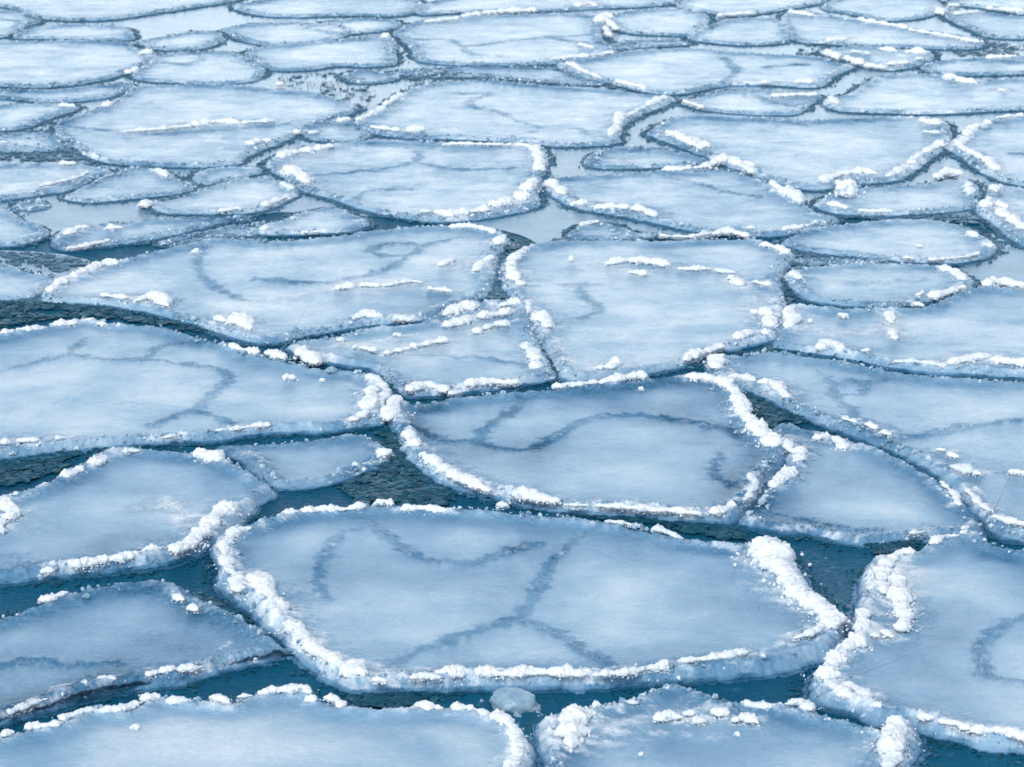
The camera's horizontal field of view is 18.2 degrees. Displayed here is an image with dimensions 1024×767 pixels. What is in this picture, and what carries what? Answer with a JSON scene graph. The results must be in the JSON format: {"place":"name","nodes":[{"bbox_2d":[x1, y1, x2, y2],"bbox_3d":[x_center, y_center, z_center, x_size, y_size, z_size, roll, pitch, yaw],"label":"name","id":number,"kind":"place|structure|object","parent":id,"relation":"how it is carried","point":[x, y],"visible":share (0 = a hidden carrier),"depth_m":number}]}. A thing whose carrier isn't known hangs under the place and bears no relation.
{"place":"outdoors","nodes":[
{"label":"outdoors","id":0,"kind":"place"},
{"bbox_2d":[0,212,1023,766],"bbox_3d":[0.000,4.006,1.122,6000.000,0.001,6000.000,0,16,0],"label":"water","id":1,"kind":"structure","parent":0,"point":[830,564],"depth_m":12.69},
{"bbox_2d":[0,9,46,38],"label":"ice floe","id":2,"kind":"object","parent":1,"relation":"on","point":[12,22],"visible":1,"depth_m":25.80},
{"bbox_2d":[0,207,51,248],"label":"ice floe","id":3,"kind":"object","parent":1,"relation":"on","point":[16,231],"visible":1,"depth_m":18.51},
{"bbox_2d":[0,264,54,302],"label":"ice floe","id":4,"kind":"object","parent":1,"relation":"on","point":[13,286],"visible":0.94,"depth_m":17.30},
{"bbox_2d":[9,198,51,211],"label":"ice floe","id":5,"kind":"object","parent":1,"relation":"on","point":[38,204],"visible":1,"depth_m":19.19},
{"bbox_2d":[0,130,73,153],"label":"ice floe","id":6,"kind":"object","parent":1,"relation":"on","point":[8,142],"visible":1,"depth_m":21.03},
{"bbox_2d":[0,102,80,131],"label":"ice floe","id":7,"kind":"object","parent":1,"relation":"on","point":[21,116],"visible":1,"depth_m":22.01},
{"bbox_2d":[0,160,112,201],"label":"ice floe","id":8,"kind":"object","parent":1,"relation":"on","point":[24,181],"visible":0.99,"depth_m":19.95},
{"bbox_2d":[0,69,138,103],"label":"ice floe","id":9,"kind":"object","parent":1,"relation":"on","point":[84,94],"visible":1,"depth_m":22.73},
{"bbox_2d":[7,23,141,40],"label":"ice floe","id":10,"kind":"object","parent":1,"relation":"on","point":[112,31],"visible":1,"depth_m":25.28},
{"bbox_2d":[0,39,156,88],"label":"ice floe","id":11,"kind":"object","parent":1,"relation":"on","point":[37,64],"visible":1,"depth_m":23.99},
{"bbox_2d":[0,0,241,21],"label":"ice floe","id":12,"kind":"object","parent":1,"relation":"on","point":[85,10],"visible":1,"depth_m":26.49},
{"bbox_2d":[62,165,200,203],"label":"ice floe","id":13,"kind":"object","parent":1,"relation":"on","point":[132,182],"visible":1,"depth_m":19.69},
{"bbox_2d":[0,446,278,587],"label":"ice floe","id":14,"kind":"object","parent":1,"relation":"on","point":[110,512],"visible":1,"depth_m":13.33},
{"bbox_2d":[0,578,294,728],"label":"ice floe","id":15,"kind":"object","parent":1,"relation":"on","point":[67,652],"visible":1,"depth_m":11.84},
{"bbox_2d":[49,214,256,252],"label":"ice floe","id":16,"kind":"object","parent":1,"relation":"on","point":[79,238],"visible":1,"depth_m":18.49},
{"bbox_2d":[134,30,227,51],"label":"ice floe","id":17,"kind":"object","parent":1,"relation":"on","point":[195,40],"visible":0.99,"depth_m":24.88},
{"bbox_2d":[0,316,394,459],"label":"ice floe","id":18,"kind":"object","parent":1,"relation":"on","point":[84,384],"visible":0.99,"depth_m":15.17},
{"bbox_2d":[282,373,298,382],"bbox_3d":[-1.072,-0.032,15.365,0.069,0.035,0.093,-10,19,-32],"label":"snow clump","id":19,"kind":"object","parent":18,"relation":"on","point":[288,377],"visible":1,"depth_m":15.35},
{"bbox_2d":[319,366,347,375],"bbox_3d":[-0.864,-0.064,15.466,0.132,0.040,0.116,-3,16,-12],"label":"ice piece","id":20,"kind":"object","parent":18,"relation":"on","point":[331,369],"visible":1,"depth_m":15.45},
{"bbox_2d":[128,50,270,84],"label":"ice floe","id":21,"kind":"object","parent":1,"relation":"on","point":[212,67],"visible":1,"depth_m":23.69},
{"bbox_2d":[152,224,259,248],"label":"ice floe","id":22,"kind":"object","parent":1,"relation":"on","point":[238,230],"visible":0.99,"depth_m":18.45},
{"bbox_2d":[49,82,363,168],"bbox_3d":[-2.149,-1.768,21.669,1.888,0.094,2.849,4,16,16],"label":"ice floe","id":23,"kind":"object","parent":1,"relation":"on","point":[186,125],"visible":1,"depth_m":21.61},
{"bbox_2d":[136,176,303,216],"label":"ice floe","id":24,"kind":"object","parent":1,"relation":"on","point":[240,196],"visible":1,"depth_m":19.35},
{"bbox_2d":[192,166,264,186],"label":"ice floe","id":25,"kind":"object","parent":1,"relation":"on","point":[210,176],"visible":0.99,"depth_m":20.06},
{"bbox_2d":[0,683,543,766],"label":"ice floe","id":26,"kind":"object","parent":1,"relation":"on","point":[294,725],"visible":1,"depth_m":10.98},
{"bbox_2d":[125,724,140,729],"bbox_3d":[-1.308,1.184,11.050,0.059,0.020,0.048,9,18,30],"label":"snow clump","id":27,"kind":"object","parent":26,"relation":"on","point":[134,726],"visible":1,"depth_m":11.04},
{"bbox_2d":[40,222,513,346],"bbox_3d":[-1.045,-0.623,17.561,2.238,0.118,2.808,11,19,35],"label":"ice floe","id":28,"kind":"object","parent":1,"relation":"on","point":[264,292],"visible":1,"depth_m":17.31},
{"bbox_2d":[189,248,202,255],"bbox_3d":[-1.770,-0.739,17.904,0.074,0.035,0.080,0,16,0],"label":"snow clump","id":29,"kind":"object","parent":28,"relation":"on","point":[195,251],"visible":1,"depth_m":17.91},
{"bbox_2d":[219,21,351,45],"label":"ice floe","id":30,"kind":"object","parent":1,"relation":"on","point":[266,34],"visible":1,"depth_m":25.25},
{"bbox_2d":[213,434,395,491],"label":"ice floe","id":31,"kind":"object","parent":1,"relation":"on","point":[306,464],"visible":0.99,"depth_m":14.15},
{"bbox_2d":[253,206,375,236],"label":"ice floe","id":32,"kind":"object","parent":1,"relation":"on","point":[324,220],"visible":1,"depth_m":18.70},
{"bbox_2d":[243,33,401,85],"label":"ice floe","id":33,"kind":"object","parent":1,"relation":"on","point":[376,51],"visible":1,"depth_m":24.30},
{"bbox_2d":[228,0,424,17],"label":"ice floe","id":34,"kind":"object","parent":1,"relation":"on","point":[303,8],"visible":1,"depth_m":26.46},
{"bbox_2d":[298,116,372,143],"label":"ice floe","id":35,"kind":"object","parent":1,"relation":"on","point":[337,130],"visible":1,"depth_m":21.36},
{"bbox_2d":[304,17,402,33],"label":"ice floe","id":36,"kind":"object","parent":1,"relation":"on","point":[360,25],"visible":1,"depth_m":25.63},
{"bbox_2d":[340,69,401,84],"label":"ice floe","id":37,"kind":"object","parent":1,"relation":"on","point":[373,76],"visible":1,"depth_m":23.41},
{"bbox_2d":[261,139,553,223],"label":"ice floe","id":38,"kind":"object","parent":1,"relation":"on","point":[432,181],"visible":1,"depth_m":19.98},
{"bbox_2d":[279,297,556,399],"bbox_3d":[-0.197,-0.183,16.003,1.680,0.122,1.409,-14,21,-41],"label":"ice floe","id":39,"kind":"object","parent":1,"relation":"on","point":[466,348],"visible":1,"depth_m":15.86},
{"bbox_2d":[334,337,345,342],"bbox_3d":[-0.858,-0.223,16.085,0.073,0.023,0.052,12,20,37],"label":"snow clump","id":40,"kind":"object","parent":39,"relation":"on","point":[340,339],"visible":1,"depth_m":16.07},
{"bbox_2d":[393,332,408,337],"bbox_3d":[-0.569,-0.249,16.185,0.087,0.020,0.054,-15,21,-42],"label":"snow clump","id":41,"kind":"object","parent":39,"relation":"on","point":[397,334],"visible":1,"depth_m":16.17},
{"bbox_2d":[392,68,446,76],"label":"ice floe","id":42,"kind":"object","parent":1,"relation":"on","point":[411,70],"visible":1,"depth_m":23.58},
{"bbox_2d":[392,6,618,65],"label":"ice floe","id":43,"kind":"object","parent":1,"relation":"on","point":[477,38],"visible":1,"depth_m":25.00},
{"bbox_2d":[0,280,1021,766],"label":"slush","id":44,"kind":"object","parent":1,"relation":"on","point":[400,484],"visible":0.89,"depth_m":13.84},
{"bbox_2d":[480,687,542,716],"bbox_3d":[-0.033,1.107,11.395,0.291,0.079,0.334,0,16,0],"label":"ice piece","id":45,"kind":"object","parent":1,"relation":"on","point":[516,701],"visible":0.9,"depth_m":11.30},
{"bbox_2d":[0,0,1023,303],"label":"thin ice","id":46,"kind":"structure","parent":1,"relation":"on","point":[546,224],"depth_m":21.93},
{"bbox_2d":[0,0,1023,382],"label":"slush","id":47,"kind":"object","parent":1,"relation":"on","point":[494,290],"visible":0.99,"depth_m":20.59},
{"bbox_2d":[414,65,609,86],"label":"ice floe","id":48,"kind":"object","parent":1,"relation":"on","point":[537,75],"visible":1,"depth_m":23.52},
{"bbox_2d":[353,78,675,148],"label":"ice floe","id":49,"kind":"object","parent":1,"relation":"on","point":[505,111],"visible":1,"depth_m":22.00},
{"bbox_2d":[207,498,850,695],"bbox_3d":[0.040,0.799,12.444,2.563,0.201,2.140,0,16,0],"label":"ice floe","id":50,"kind":"object","parent":1,"relation":"on","point":[359,597],"visible":1,"depth_m":12.29},
{"bbox_2d":[414,0,681,15],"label":"ice floe","id":51,"kind":"object","parent":1,"relation":"on","point":[437,7],"visible":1,"depth_m":26.61},
{"bbox_2d":[370,370,786,526],"bbox_3d":[0.318,0.267,14.382,1.948,0.158,2.328,0,16,0],"label":"ice floe","id":52,"kind":"object","parent":1,"relation":"on","point":[697,447],"visible":1,"depth_m":14.29},
{"bbox_2d":[564,219,669,240],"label":"ice floe","id":53,"kind":"object","parent":1,"relation":"on","point":[594,229],"visible":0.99,"depth_m":18.48},
{"bbox_2d":[579,145,708,169],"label":"ice floe","id":54,"kind":"object","parent":1,"relation":"on","point":[631,157],"visible":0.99,"depth_m":20.53},
{"bbox_2d":[495,236,797,382],"bbox_3d":[0.750,-0.426,16.856,1.736,0.129,3.043,0,16,0],"label":"ice floe","id":55,"kind":"object","parent":1,"relation":"on","point":[600,309],"visible":0.99,"depth_m":16.93},
{"bbox_2d":[563,255,576,261],"bbox_3d":[0.327,-0.694,17.738,0.053,0.035,0.091,10,19,33],"label":"snow clump","id":56,"kind":"object","parent":55,"relation":"on","point":[571,258],"visible":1,"depth_m":17.73},
{"bbox_2d":[750,309,758,314],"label":"snow clump","id":57,"kind":"object","parent":55,"relation":"on","point":[754,311],"visible":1,"depth_m":16.59},
{"bbox_2d":[608,39,694,50],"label":"ice floe","id":58,"kind":"object","parent":1,"relation":"on","point":[661,42],"visible":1,"depth_m":24.77},
{"bbox_2d":[603,8,709,36],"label":"ice floe","id":59,"kind":"object","parent":1,"relation":"on","point":[676,22],"visible":1,"depth_m":25.77},
{"bbox_2d":[541,153,843,239],"bbox_3d":[1.067,-1.110,19.301,1.510,0.107,2.134,-5,16,-18],"label":"ice floe","id":60,"kind":"object","parent":1,"relation":"on","point":[716,201],"visible":1,"depth_m":19.30},
{"bbox_2d":[552,48,855,95],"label":"ice floe","id":61,"kind":"object","parent":1,"relation":"on","point":[674,71],"visible":1,"depth_m":23.66},
{"bbox_2d":[530,683,936,766],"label":"ice floe","id":62,"kind":"object","parent":1,"relation":"on","point":[671,725],"visible":1,"depth_m":10.97},
{"bbox_2d":[684,17,792,46],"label":"ice floe","id":63,"kind":"object","parent":1,"relation":"on","point":[742,32],"visible":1,"depth_m":25.25},
{"bbox_2d":[675,87,822,116],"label":"ice floe","id":64,"kind":"object","parent":1,"relation":"on","point":[756,102],"visible":1,"depth_m":22.41},
{"bbox_2d":[672,0,826,17],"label":"ice floe","id":65,"kind":"object","parent":1,"relation":"on","point":[729,8],"visible":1,"depth_m":26.59},
{"bbox_2d":[644,114,957,192],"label":"ice floe","id":66,"kind":"object","parent":1,"relation":"on","point":[815,155],"visible":0.99,"depth_m":20.95},
{"bbox_2d":[794,256,889,265],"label":"snow ridge","id":67,"kind":"structure","parent":1,"relation":"on","point":[832,261],"depth_m":17.80},
{"bbox_2d":[698,348,1023,545],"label":"ice floe","id":68,"kind":"object","parent":1,"relation":"on","point":[964,437],"visible":0.98,"depth_m":14.82},
{"bbox_2d":[737,422,989,548],"bbox_3d":[1.450,0.419,13.867,1.089,0.109,1.755,0,16,0],"label":"ice floe","id":69,"kind":"object","parent":1,"relation":"on","point":[837,490],"visible":0.99,"depth_m":13.58},
{"bbox_2d":[817,45,936,70],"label":"ice floe","id":70,"kind":"object","parent":1,"relation":"on","point":[889,58],"visible":0.99,"depth_m":24.19},
{"bbox_2d":[782,261,977,308],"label":"ice floe","id":71,"kind":"object","parent":1,"relation":"on","point":[865,284],"visible":1,"depth_m":17.27},
{"bbox_2d":[778,9,989,50],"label":"ice floe","id":72,"kind":"object","parent":1,"relation":"on","point":[813,27],"visible":1,"depth_m":25.19},
{"bbox_2d":[819,0,959,21],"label":"ice floe","id":73,"kind":"object","parent":1,"relation":"on","point":[896,10],"visible":1,"depth_m":26.45},
{"bbox_2d":[780,219,1000,265],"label":"ice floe","id":74,"kind":"object","parent":1,"relation":"on","point":[941,242],"visible":1,"depth_m":18.24},
{"bbox_2d":[771,276,1023,380],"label":"ice floe","id":75,"kind":"object","parent":1,"relation":"on","point":[975,332],"visible":1,"depth_m":16.21},
{"bbox_2d":[836,312,848,318],"bbox_3d":[1.709,-0.351,16.522,0.065,0.030,0.066,3,16,12],"label":"snow clump","id":76,"kind":"object","parent":75,"relation":"on","point":[843,315],"visible":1,"depth_m":16.52},
{"bbox_2d":[810,166,985,218],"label":"ice floe","id":77,"kind":"object","parent":1,"relation":"on","point":[946,196],"visible":0.98,"depth_m":19.34},
{"bbox_2d":[828,178,865,198],"bbox_3d":[2.030,-1.189,19.374,0.227,0.110,0.165,2,16,7],"label":"snow clump","id":78,"kind":"object","parent":77,"relation":"on","point":[846,187],"visible":1,"depth_m":19.35},
{"bbox_2d":[796,529,1023,755],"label":"ice floe","id":79,"kind":"object","parent":1,"relation":"on","point":[931,644],"visible":1,"depth_m":11.77},
{"bbox_2d":[819,72,1023,115],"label":"ice floe","id":80,"kind":"object","parent":1,"relation":"on","point":[951,94],"visible":1,"depth_m":22.63},
{"bbox_2d":[918,54,1023,76],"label":"ice floe","id":81,"kind":"object","parent":1,"relation":"on","point":[988,65],"visible":1,"depth_m":23.80},
{"bbox_2d":[942,9,1023,39],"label":"ice floe","id":82,"kind":"object","parent":1,"relation":"on","point":[998,26],"visible":1,"depth_m":25.71},
{"bbox_2d":[945,112,1023,186],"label":"ice floe","id":83,"kind":"object","parent":1,"relation":"on","point":[994,149],"visible":1,"depth_m":20.82},
{"bbox_2d":[945,0,1023,15],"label":"ice floe","id":84,"kind":"object","parent":1,"relation":"on","point":[1013,6],"visible":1,"depth_m":26.61},
{"bbox_2d":[973,184,1023,248],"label":"ice floe","id":85,"kind":"object","parent":1,"relation":"on","point":[1000,207],"visible":1,"depth_m":18.97}
]}

